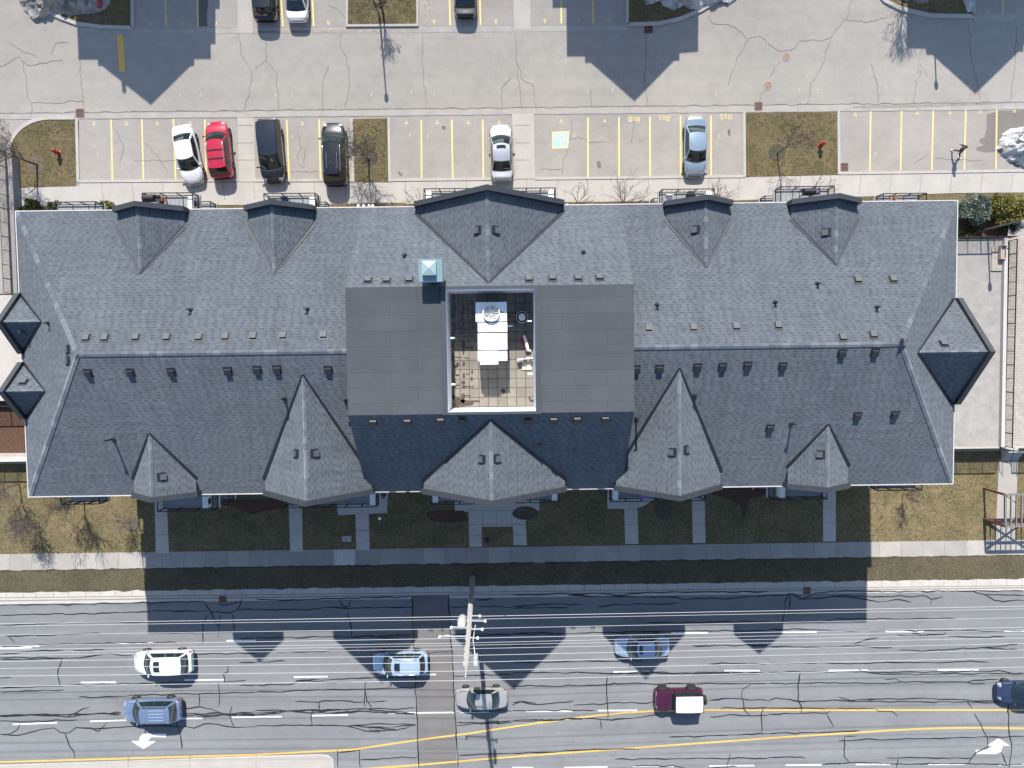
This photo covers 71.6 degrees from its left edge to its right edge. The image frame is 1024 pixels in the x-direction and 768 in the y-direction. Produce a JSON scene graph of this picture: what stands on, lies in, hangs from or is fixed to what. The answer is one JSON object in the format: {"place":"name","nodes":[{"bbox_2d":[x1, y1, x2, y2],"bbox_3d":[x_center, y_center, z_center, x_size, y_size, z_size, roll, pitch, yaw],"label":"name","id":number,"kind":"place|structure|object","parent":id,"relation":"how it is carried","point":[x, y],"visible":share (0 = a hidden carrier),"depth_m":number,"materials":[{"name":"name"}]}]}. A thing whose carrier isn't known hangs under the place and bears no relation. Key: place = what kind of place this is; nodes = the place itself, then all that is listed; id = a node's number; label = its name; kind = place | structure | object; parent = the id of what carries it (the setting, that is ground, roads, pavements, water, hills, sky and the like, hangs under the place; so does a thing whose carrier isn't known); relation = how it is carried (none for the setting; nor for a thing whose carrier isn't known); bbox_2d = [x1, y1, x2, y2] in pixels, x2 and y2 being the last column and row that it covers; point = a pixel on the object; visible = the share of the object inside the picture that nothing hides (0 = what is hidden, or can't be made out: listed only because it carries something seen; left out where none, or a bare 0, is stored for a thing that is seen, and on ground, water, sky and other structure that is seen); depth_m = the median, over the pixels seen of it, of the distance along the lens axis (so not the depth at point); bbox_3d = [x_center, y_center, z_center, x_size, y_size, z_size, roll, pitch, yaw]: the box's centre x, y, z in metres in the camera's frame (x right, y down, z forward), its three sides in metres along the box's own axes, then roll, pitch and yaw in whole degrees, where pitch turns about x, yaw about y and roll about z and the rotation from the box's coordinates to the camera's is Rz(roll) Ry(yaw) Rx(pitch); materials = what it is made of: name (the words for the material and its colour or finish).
{"place":"outdoors","nodes":[
{"label":"outdoors","id":0,"kind":"place"},
{"bbox_2d":[0,153,12,294],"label":"paver path","id":1,"kind":"structure","parent":0,"point":[6,238],"depth_m":58.76,"materials":[{"name":"brick"}]},
{"bbox_2d":[0,151,12,293],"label":"metal railing","id":2,"kind":"object","parent":1,"relation":"on","point":[8,237],"visible":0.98,"depth_m":58.26,"materials":[{"name":"grey"}]},
{"bbox_2d":[0,294,21,400],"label":"patio","id":3,"kind":"structure","parent":0,"point":[10,357],"depth_m":59.23,"materials":[{"name":"concrete"}]},
{"bbox_2d":[0,120,77,186],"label":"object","id":4,"kind":"object","parent":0,"point":[13,125],"visible":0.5,"depth_m":59.24,"materials":[{"name":"concrete"}]},
{"bbox_2d":[11,120,75,186],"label":"lawn","id":5,"kind":"structure","parent":0,"point":[28,144],"depth_m":59.33,"materials":[{"name":"plant"}]},
{"bbox_2d":[0,118,37,172],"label":"bare tree","id":6,"kind":"object","parent":5,"relation":"on","point":[3,150],"visible":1,"depth_m":55.43,"materials":[{"name":"grey plant"}]},
{"bbox_2d":[7,116,74,153],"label":"lawn curb","id":7,"kind":"structure","parent":5,"relation":"on","point":[21,127],"depth_m":59.17,"materials":[{"name":"concrete"}]},
{"bbox_2d":[58,0,130,25],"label":"lawn","id":8,"kind":"structure","parent":0,"point":[114,7],"depth_m":58.77,"materials":[{"name":"plant"}]},
{"bbox_2d":[19,0,110,20],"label":"snow pile","id":9,"kind":"object","parent":8,"relation":"on","point":[36,10],"visible":1,"depth_m":58.41,"materials":[{"name":"snow"}]},
{"bbox_2d":[353,118,387,181],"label":"island lawn","id":10,"kind":"structure","parent":0,"point":[364,176],"depth_m":59.53,"materials":[{"name":"plant"}]},
{"bbox_2d":[324,121,387,173],"bbox_3d":[-12.370,-18.278,56.978,4.229,5.366,4.387,40,92,-2],"label":"bare tree","id":11,"kind":"object","parent":10,"relation":"on","point":[353,149],"visible":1,"depth_m":56.28,"materials":[{"name":"grey plant"}]},
{"bbox_2d":[134,0,625,27],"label":"stalls","id":12,"kind":"object","parent":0,"point":[223,13],"visible":0.75,"depth_m":59.04,"materials":[{"name":"concrete"}]},
{"bbox_2d":[251,0,279,22],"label":"parked car","id":13,"kind":"object","parent":12,"relation":"on","point":[265,11],"visible":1,"depth_m":57.70,"materials":[{"name":"black paint"}]},
{"bbox_2d":[285,0,310,22],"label":"parked car","id":14,"kind":"object","parent":12,"relation":"on","point":[298,11],"visible":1,"depth_m":58.05,"materials":[{"name":"white paint"}]},
{"bbox_2d":[346,0,418,26],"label":"curb","id":15,"kind":"structure","parent":12,"relation":"on","point":[391,25],"depth_m":58.93,"materials":[{"name":"concrete"}]},
{"bbox_2d":[454,0,476,19],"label":"parked car","id":16,"kind":"object","parent":12,"relation":"on","point":[465,9],"visible":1,"depth_m":58.15,"materials":[{"name":"black paint"}]},
{"bbox_2d":[348,0,415,23],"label":"lawn","id":17,"kind":"structure","parent":0,"point":[396,13],"depth_m":58.92,"materials":[{"name":"plant"}]},
{"bbox_2d":[237,0,534,181],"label":"crossing walk","id":18,"kind":"structure","parent":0,"point":[523,141],"depth_m":59.50,"materials":[{"name":"concrete"}]},
{"bbox_2d":[0,184,995,511],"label":"apartment building","id":19,"kind":"structure","parent":0,"point":[178,354],"depth_m":44.66,"materials":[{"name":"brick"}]},
{"bbox_2d":[418,259,442,282],"bbox_3d":[-4.707,-6.610,42.034,1.373,2.950,1.295,-1,93,0],"label":"exhaust hood","id":20,"kind":"object","parent":19,"relation":"on","point":[430,270],"visible":0.97,"depth_m":40.89,"materials":[{"name":"teal metal"}]},
{"bbox_2d":[475,302,512,364],"bbox_3d":[-1.071,-3.130,44.178,2.280,2.033,3.818,-1,93,0],"label":"rooftop unit","id":21,"kind":"object","parent":19,"relation":"on","point":[491,319],"visible":1,"depth_m":43.38,"materials":[{"name":"white metal"}]},
{"bbox_2d":[0,591,1023,767],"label":"road","id":22,"kind":"structure","parent":0,"point":[661,728],"depth_m":61.80,"materials":[{"name":"asphalt"}]},
{"bbox_2d":[123,694,183,725],"bbox_3d":[-30.861,27.991,60.762,5.110,1.789,2.300,-1,93,0],"label":"moving car","id":23,"kind":"object","parent":22,"relation":"on","point":[168,709],"visible":1,"depth_m":60.28,"materials":[{"name":"blue metal"}]},
{"bbox_2d":[134,647,194,677],"bbox_3d":[-29.806,23.794,60.597,5.160,1.736,2.320,-1,93,0],"label":"moving car","id":24,"kind":"object","parent":22,"relation":"on","point":[179,661],"visible":0.86,"depth_m":60.08,"materials":[{"name":"white paint"}]},
{"bbox_2d":[0,754,334,767],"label":"median island","id":25,"kind":"structure","parent":22,"relation":"on","point":[304,761],"depth_m":61.80,"materials":[{"name":"concrete"}]},
{"bbox_2d":[338,751,359,767],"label":"road patch","id":26,"kind":"object","parent":22,"relation":"on","point":[348,759],"visible":1,"depth_m":62.01,"materials":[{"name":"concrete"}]},
{"bbox_2d":[373,648,428,677],"bbox_3d":[-9.561,23.904,60.743,4.860,1.769,2.260,-1,93,0],"label":"moving car","id":27,"kind":"object","parent":22,"relation":"on","point":[415,660],"visible":0.88,"depth_m":60.25,"materials":[{"name":"blue paint"}]},
{"bbox_2d":[411,595,456,767],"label":"road patch","id":28,"kind":"object","parent":22,"relation":"on","point":[434,693],"visible":0.8,"depth_m":61.76,"materials":[{"name":"asphalt"}]},
{"bbox_2d":[456,684,507,711],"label":"moving car","id":29,"kind":"object","parent":22,"relation":"on","point":[494,696],"visible":1,"depth_m":60.84,"materials":[{"name":"silver metal"}]},
{"bbox_2d":[0,590,1023,767],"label":"tar seals","id":30,"kind":"object","parent":22,"relation":"on","point":[384,711],"visible":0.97,"depth_m":61.75,"materials":[{"name":"asphalt"}]},
{"bbox_2d":[0,709,1023,767],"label":"yellow lane markings","id":31,"kind":"object","parent":22,"relation":"on","point":[593,750],"visible":0.98,"depth_m":62.09,"materials":[{"name":"paint"}]},
{"bbox_2d":[0,631,1023,767],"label":"white lane markings","id":32,"kind":"object","parent":22,"relation":"on","point":[997,745],"visible":0.92,"depth_m":61.84,"materials":[{"name":"paint"}]},
{"bbox_2d":[614,632,668,660],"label":"moving car","id":33,"kind":"object","parent":22,"relation":"on","point":[634,651],"visible":0.88,"depth_m":60.74,"materials":[{"name":"blue paint"}]},
{"bbox_2d":[653,684,706,713],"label":"moving car","id":34,"kind":"object","parent":22,"relation":"on","point":[690,698],"visible":1,"depth_m":60.76,"materials":[{"name":"red paint"}]},
{"bbox_2d":[994,678,1023,705],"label":"moving car","id":35,"kind":"object","parent":22,"relation":"on","point":[1008,690],"visible":1,"depth_m":61.30,"materials":[{"name":"blue paint"}]},
{"bbox_2d":[0,0,1023,113],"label":"parking lane","id":36,"kind":"structure","parent":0,"point":[691,60],"depth_m":59.32,"materials":[{"name":"concrete"}]},
{"bbox_2d":[49,13,132,29],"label":"curb","id":37,"kind":"structure","parent":36,"relation":"on","point":[98,26],"depth_m":58.76,"materials":[{"name":"concrete"}]},
{"bbox_2d":[0,0,1023,173],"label":"pavement cracks","id":38,"kind":"object","parent":36,"relation":"on","point":[520,98],"visible":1,"depth_m":59.44,"materials":[{"name":"concrete"}]},
{"bbox_2d":[86,14,1023,33],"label":"gutter","id":39,"kind":"object","parent":36,"relation":"on","point":[977,18],"visible":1,"depth_m":59.13,"materials":[{"name":"concrete"}]},
{"bbox_2d":[253,29,424,32],"bbox_3d":[-14.418,-29.356,59.063,14.623,0.001,0.243,-1,93,0],"label":"gutter stain","id":40,"kind":"object","parent":39,"relation":"on","point":[327,31],"visible":1,"depth_m":59.06,"materials":[{"name":"grey concrete"}]},
{"bbox_2d":[627,3,715,26],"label":"curb","id":41,"kind":"structure","parent":36,"relation":"on","point":[667,21],"depth_m":59.09,"materials":[{"name":"concrete"}]},
{"bbox_2d":[881,0,974,17],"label":"curb","id":42,"kind":"structure","parent":36,"relation":"on","point":[912,11],"depth_m":59.24,"materials":[{"name":"concrete"}]},
{"bbox_2d":[0,119,1023,553],"bbox_3d":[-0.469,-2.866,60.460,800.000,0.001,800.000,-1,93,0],"label":"ground","id":43,"kind":"structure","parent":0,"point":[778,519],"depth_m":61.19,"materials":[{"name":"plant"}]},
{"bbox_2d":[0,403,25,452],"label":"mulch bed","id":44,"kind":"object","parent":43,"relation":"on","point":[12,433],"depth_m":60.41,"materials":[{"name":"soil"}]},
{"bbox_2d":[7,154,20,293],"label":"retaining wall","id":45,"kind":"structure","parent":43,"relation":"on","point":[14,186],"depth_m":58.80,"materials":[{"name":"concrete"}]},
{"bbox_2d":[2,510,38,542],"bbox_3d":[-40.397,11.708,59.053,2.913,3.617,2.274,36,92,-2],"label":"bare tree","id":46,"kind":"object","parent":43,"relation":"on","point":[21,528],"visible":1,"depth_m":58.38,"materials":[{"name":"brown plant"}]},
{"bbox_2d":[37,497,79,530],"bbox_3d":[-36.257,9.567,57.952,4.522,5.677,3.560,-15,93,0],"label":"bare tree","id":47,"kind":"object","parent":43,"relation":"on","point":[58,508],"visible":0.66,"depth_m":57.07,"materials":[{"name":"brown plant"}]},
{"bbox_2d":[221,499,281,513],"bbox_3d":[-22.400,10.543,60.878,5.477,0.001,1.253,-1,93,0],"label":"planting bed","id":48,"kind":"object","parent":43,"relation":"on","point":[252,506],"visible":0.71,"depth_m":60.88,"materials":[{"name":"soil"}]},
{"bbox_2d":[427,510,466,522],"bbox_3d":[-5.600,11.440,61.051,3.480,0.001,1.099,-1,93,0],"label":"planting bed","id":49,"kind":"object","parent":43,"relation":"on","point":[449,516],"visible":1,"depth_m":61.05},
{"bbox_2d":[155,491,835,552],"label":"garden walk","id":50,"kind":"structure","parent":43,"relation":"on","point":[503,516],"depth_m":61.10,"materials":[{"name":"concrete"}]},
{"bbox_2d":[512,506,537,519],"bbox_3d":[1.137,11.111,61.085,2.222,0.001,1.200,-1,93,0],"label":"soil ring","id":51,"kind":"object","parent":50,"relation":"on","point":[525,513],"visible":1,"depth_m":61.09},
{"bbox_2d":[0,0,1022,591],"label":"grass tufts","id":52,"kind":"object","parent":43,"relation":"on","point":[540,504],"visible":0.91,"depth_m":61.07,"materials":[{"name":"brown plant"}]},
{"bbox_2d":[0,578,1023,603],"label":"street curb","id":53,"kind":"structure","parent":43,"relation":"on","point":[822,585],"depth_m":61.42,"materials":[{"name":"concrete"}]},
{"bbox_2d":[0,579,1023,600],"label":"curb joints","id":54,"kind":"object","parent":53,"relation":"on","point":[498,591],"visible":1,"depth_m":61.40,"materials":[{"name":"grey"}]},
{"bbox_2d":[709,487,765,515],"bbox_3d":[19.425,10.141,61.183,5.295,0.001,2.568,-1,93,0],"label":"planting bed","id":55,"kind":"object","parent":43,"relation":"on","point":[744,498],"visible":0.7,"depth_m":61.16,"materials":[{"name":"soil"}]},
{"bbox_2d":[859,192,1023,222],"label":"planting strip","id":56,"kind":"object","parent":43,"relation":"on","point":[958,197],"depth_m":60.10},
{"bbox_2d":[958,192,993,225],"bbox_3d":[38.308,-14.590,59.232,3.296,1.962,2.812,-1,93,0],"label":"evergreen bush","id":57,"kind":"object","parent":56,"relation":"on","point":[977,208],"visible":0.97,"depth_m":58.92,"materials":[{"name":"green plant"}]},
{"bbox_2d":[985,192,1023,225],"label":"evergreen bush","id":58,"kind":"object","parent":56,"relation":"on","point":[1012,207],"visible":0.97,"depth_m":58.75,"materials":[{"name":"green plant"}]},
{"bbox_2d":[998,238,1007,446],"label":"retaining wall","id":59,"kind":"structure","parent":43,"relation":"on","point":[1003,343],"depth_m":59.58,"materials":[{"name":"concrete"}]},
{"bbox_2d":[983,488,1023,527],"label":"pergola","id":60,"kind":"object","parent":43,"relation":"on","point":[1010,523],"visible":1,"depth_m":58.76,"materials":[{"name":"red wood"}]},
{"bbox_2d":[995,460,1017,540],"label":"walk","id":61,"kind":"structure","parent":43,"relation":"on","point":[1007,477],"depth_m":61.34,"materials":[{"name":"concrete"}]},
{"bbox_2d":[0,556,1023,592],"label":"verge","id":62,"kind":"structure","parent":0,"point":[915,568],"depth_m":61.34,"materials":[{"name":"green plant"}]},
{"bbox_2d":[438,575,485,676],"bbox_3d":[-3.447,17.942,52.085,3.213,18.607,1.986,-1,93,0],"label":"utility pole","id":63,"kind":"object","parent":62,"relation":"on","point":[462,620],"visible":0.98,"depth_m":50.32,"materials":[{"name":"white concrete"}]},
{"bbox_2d":[0,650,1000,668],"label":"overhead wire","id":64,"kind":"object","parent":63,"relation":"attached to","point":[506,661],"visible":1,"depth_m":45.26,"materials":[{"name":"grey"}]},
{"bbox_2d":[0,638,1000,655],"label":"overhead wire","id":65,"kind":"object","parent":63,"relation":"attached to","point":[517,647],"visible":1,"depth_m":47.26,"materials":[{"name":"grey"}]},
{"bbox_2d":[0,630,1004,649],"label":"overhead wire","id":66,"kind":"object","parent":63,"relation":"attached to","point":[493,642],"visible":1,"depth_m":48.15,"materials":[{"name":"grey"}]},
{"bbox_2d":[0,667,1009,686],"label":"overhead wire","id":67,"kind":"object","parent":63,"relation":"attached to","point":[514,679],"visible":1,"depth_m":42.84,"materials":[{"name":"grey"}]},
{"bbox_2d":[0,606,1016,623],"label":"overhead wire","id":68,"kind":"object","parent":63,"relation":"attached to","point":[506,615],"visible":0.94,"depth_m":52.80,"materials":[{"name":"grey"}]},
{"bbox_2d":[7,634,1013,652],"bbox_3d":[0.364,17.485,47.758,99.622,0.573,0.190,-1,93,0],"label":"overhead wire","id":69,"kind":"object","parent":63,"relation":"attached to","point":[508,644],"visible":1,"depth_m":47.79,"materials":[{"name":"grey"}]},
{"bbox_2d":[0,643,1023,661],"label":"overhead wire","id":70,"kind":"object","parent":63,"relation":"attached to","point":[522,654],"visible":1,"depth_m":46.23,"materials":[{"name":"grey"}]},
{"bbox_2d":[8,627,1019,645],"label":"overhead wire","id":71,"kind":"object","parent":63,"relation":"attached to","point":[512,637],"visible":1,"depth_m":48.92,"materials":[{"name":"grey"}]},
{"bbox_2d":[30,609,1004,625],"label":"overhead wire","id":72,"kind":"object","parent":63,"relation":"attached to","point":[515,618],"visible":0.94,"depth_m":52.26,"materials":[{"name":"grey"}]},
{"bbox_2d":[20,617,1023,634],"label":"overhead wire","id":73,"kind":"object","parent":63,"relation":"attached to","point":[513,627],"visible":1,"depth_m":50.56,"materials":[{"name":"grey"}]},
{"bbox_2d":[33,657,1023,675],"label":"overhead wire","id":74,"kind":"object","parent":63,"relation":"attached to","point":[516,669],"visible":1,"depth_m":44.07,"materials":[{"name":"grey"}]},
{"bbox_2d":[0,540,1023,570],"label":"street sidewalk","id":75,"kind":"structure","parent":0,"point":[127,560],"depth_m":61.27,"materials":[{"name":"concrete"}]},
{"bbox_2d":[334,549,354,564],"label":"new sidewalk slab","id":76,"kind":"structure","parent":75,"relation":"on","point":[344,557],"depth_m":61.16,"materials":[{"name":"concrete"}]},
{"bbox_2d":[0,554,1023,571],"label":"soil edge","id":77,"kind":"object","parent":75,"relation":"on","point":[679,560],"visible":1,"depth_m":61.28,"materials":[{"name":"soil"}]},
{"bbox_2d":[21,172,1023,205],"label":"front sidewalk","id":78,"kind":"structure","parent":0,"point":[243,193],"depth_m":59.82,"materials":[{"name":"concrete"}]},
{"bbox_2d":[391,177,514,180],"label":"stall curb","id":79,"kind":"structure","parent":78,"relation":"on","point":[434,179],"depth_m":59.66,"materials":[{"name":"concrete"}]},
{"bbox_2d":[535,175,744,179],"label":"stall curb","id":80,"kind":"structure","parent":78,"relation":"on","point":[635,177],"depth_m":59.78,"materials":[{"name":"concrete"}]},
{"bbox_2d":[78,110,1023,179],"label":"parking stalls","id":81,"kind":"object","parent":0,"point":[727,150],"visible":0.67,"depth_m":59.66,"materials":[{"name":"concrete"}]},
{"bbox_2d":[78,179,237,182],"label":"stall curb","id":82,"kind":"structure","parent":81,"relation":"on","point":[156,180],"depth_m":59.48,"materials":[{"name":"concrete"}]},
{"bbox_2d":[172,124,205,185],"bbox_3d":[-26.842,-18.986,58.708,2.200,1.505,4.910,-12,93,0],"label":"parked car","id":83,"kind":"object","parent":81,"relation":"on","point":[187,153],"visible":1,"depth_m":58.42,"materials":[{"name":"white paint"}]},
{"bbox_2d":[202,121,235,179],"bbox_3d":[-24.236,-19.368,58.579,2.230,1.768,4.760,-5,93,0],"label":"parked car","id":84,"kind":"object","parent":81,"relation":"on","point":[219,158],"visible":1,"depth_m":58.12,"materials":[{"name":"red paint"}]},
{"bbox_2d":[255,118,286,183],"bbox_3d":[-19.967,-19.301,58.606,2.330,1.785,5.260,-4,93,0],"label":"parked car","id":85,"kind":"object","parent":81,"relation":"on","point":[269,132],"visible":1,"depth_m":57.98,"materials":[{"name":"black paint"}]},
{"bbox_2d":[318,123,348,186],"bbox_3d":[-14.722,-19.041,58.617,2.340,1.869,5.260,-2,93,0],"label":"parked car","id":86,"kind":"object","parent":81,"relation":"on","point":[333,176],"visible":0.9,"depth_m":58.09,"materials":[{"name":"black paint"}]},
{"bbox_2d":[488,124,513,181],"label":"parked car","id":87,"kind":"object","parent":81,"relation":"on","point":[500,138],"visible":1,"depth_m":58.59,"materials":[{"name":"silver metal"}]},
{"bbox_2d":[0,102,1023,118],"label":"gutter strip","id":88,"kind":"object","parent":81,"relation":"on","point":[658,109],"visible":0.8,"depth_m":59.48,"materials":[{"name":"concrete"}]},
{"bbox_2d":[853,102,1004,107],"bbox_3d":[35.459,-23.455,59.729,13.521,0.001,0.306,-1,93,0],"label":"gutter stain","id":89,"kind":"object","parent":88,"relation":"on","point":[914,105],"visible":1,"depth_m":59.72,"materials":[{"name":"concrete"}]},
{"bbox_2d":[93,0,1019,179],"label":"yellow stall markings","id":90,"kind":"object","parent":81,"relation":"on","point":[560,120],"visible":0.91,"depth_m":59.60,"materials":[{"name":"paint"}]},
{"bbox_2d":[682,117,709,176],"bbox_3d":[15.262,-19.745,58.999,2.210,1.505,4.910,0,93,0],"label":"parked car","id":91,"kind":"object","parent":81,"relation":"on","point":[694,131],"visible":1,"depth_m":58.70,"materials":[{"name":"blue paint"}]},
{"bbox_2d":[840,169,1023,174],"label":"stall curb","id":92,"kind":"structure","parent":81,"relation":"on","point":[935,171],"depth_m":59.95,"materials":[{"name":"concrete"}]},
{"bbox_2d":[976,110,1023,166],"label":"wet stain","id":93,"kind":"object","parent":81,"relation":"on","point":[1007,120],"visible":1,"depth_m":59.86,"materials":[{"name":"concrete"}]},
{"bbox_2d":[995,127,1023,167],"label":"snow pile","id":94,"kind":"object","parent":81,"relation":"on","point":[1010,147],"visible":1,"depth_m":59.53,"materials":[{"name":"snow"}]},
{"bbox_2d":[629,0,694,21],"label":"lawn","id":95,"kind":"structure","parent":0,"point":[675,13],"depth_m":59.11,"materials":[{"name":"plant"}]},
{"bbox_2d":[645,0,734,9],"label":"snow pile","id":96,"kind":"object","parent":95,"relation":"on","point":[688,4],"visible":1,"depth_m":58.89,"materials":[{"name":"snow"}]},
{"bbox_2d":[746,111,837,176],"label":"grass patch","id":97,"kind":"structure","parent":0,"point":[760,141],"depth_m":59.78,"materials":[{"name":"plant"}]},
{"bbox_2d":[776,105,831,153],"bbox_3d":[22.385,-19.714,56.474,3.808,6.764,4.090,-32,93,1],"label":"bare tree","id":98,"kind":"object","parent":97,"relation":"on","point":[807,139],"visible":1,"depth_m":55.82,"materials":[{"name":"brown plant"}]},
{"bbox_2d":[890,0,972,13],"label":"lawn","id":99,"kind":"structure","parent":0,"point":[951,7],"depth_m":59.26,"materials":[{"name":"plant"}]},
{"bbox_2d":[954,239,1001,446],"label":"patio","id":100,"kind":"structure","parent":0,"point":[977,409],"depth_m":59.77,"materials":[{"name":"concrete"}]},
{"bbox_2d":[958,218,1007,236],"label":"planting soil","id":101,"kind":"structure","parent":0,"point":[989,223],"depth_m":60.23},
{"bbox_2d":[976,0,1023,13],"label":"stalls","id":102,"kind":"object","parent":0,"point":[995,6],"visible":1,"depth_m":59.40,"materials":[{"name":"concrete"}]},
{"bbox_2d":[1005,241,1023,446],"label":"paver path","id":103,"kind":"structure","parent":0,"point":[1018,433],"depth_m":59.88,"materials":[{"name":"concrete"}]},
{"bbox_2d":[1005,239,1017,447],"bbox_3d":[41.629,-3.332,59.288,0.070,1.090,17.296,-1,93,0],"label":"metal railing","id":104,"kind":"object","parent":103,"relation":"on","point":[1015,298],"visible":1,"depth_m":59.11,"materials":[{"name":"metal"}]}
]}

